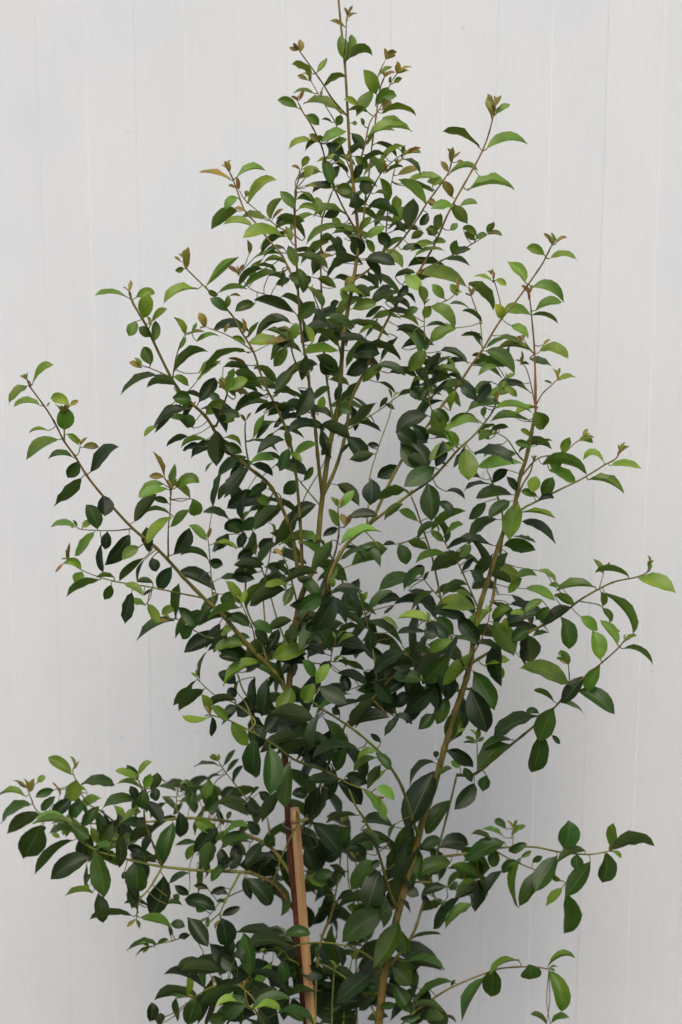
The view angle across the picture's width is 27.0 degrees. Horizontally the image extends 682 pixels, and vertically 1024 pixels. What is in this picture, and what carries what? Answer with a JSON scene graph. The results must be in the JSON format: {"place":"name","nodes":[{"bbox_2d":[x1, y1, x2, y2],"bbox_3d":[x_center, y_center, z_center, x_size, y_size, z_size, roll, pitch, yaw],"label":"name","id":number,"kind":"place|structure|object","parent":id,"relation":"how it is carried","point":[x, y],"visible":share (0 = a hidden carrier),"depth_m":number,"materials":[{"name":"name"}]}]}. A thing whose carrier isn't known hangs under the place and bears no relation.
{"place":"outdoors","nodes":[
{"label":"outdoors","id":0,"kind":"place"},
{"bbox_2d":[0,0,681,1023],"bbox_3d":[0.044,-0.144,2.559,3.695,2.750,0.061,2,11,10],"label":"board wall","id":1,"kind":"structure","parent":0,"point":[124,124],"depth_m":2.54,"materials":[{"name":"white paint"}]},
{"label":"ground","id":2,"kind":"structure","parent":0,"visible":0},
{"bbox_2d":[282,807,314,1023],"bbox_3d":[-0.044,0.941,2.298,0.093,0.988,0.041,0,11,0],"label":"bamboo stake","id":3,"kind":"object","parent":2,"relation":"on","point":[301,904],"visible":0.87,"depth_m":2.22,"materials":[{"name":"wood"}]},
{"bbox_2d":[0,0,675,1023],"bbox_3d":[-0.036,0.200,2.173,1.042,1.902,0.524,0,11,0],"label":"shrub","id":4,"kind":"object","parent":2,"relation":"on","point":[344,994],"visible":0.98,"depth_m":2.15,"materials":[{"name":"green plant"}]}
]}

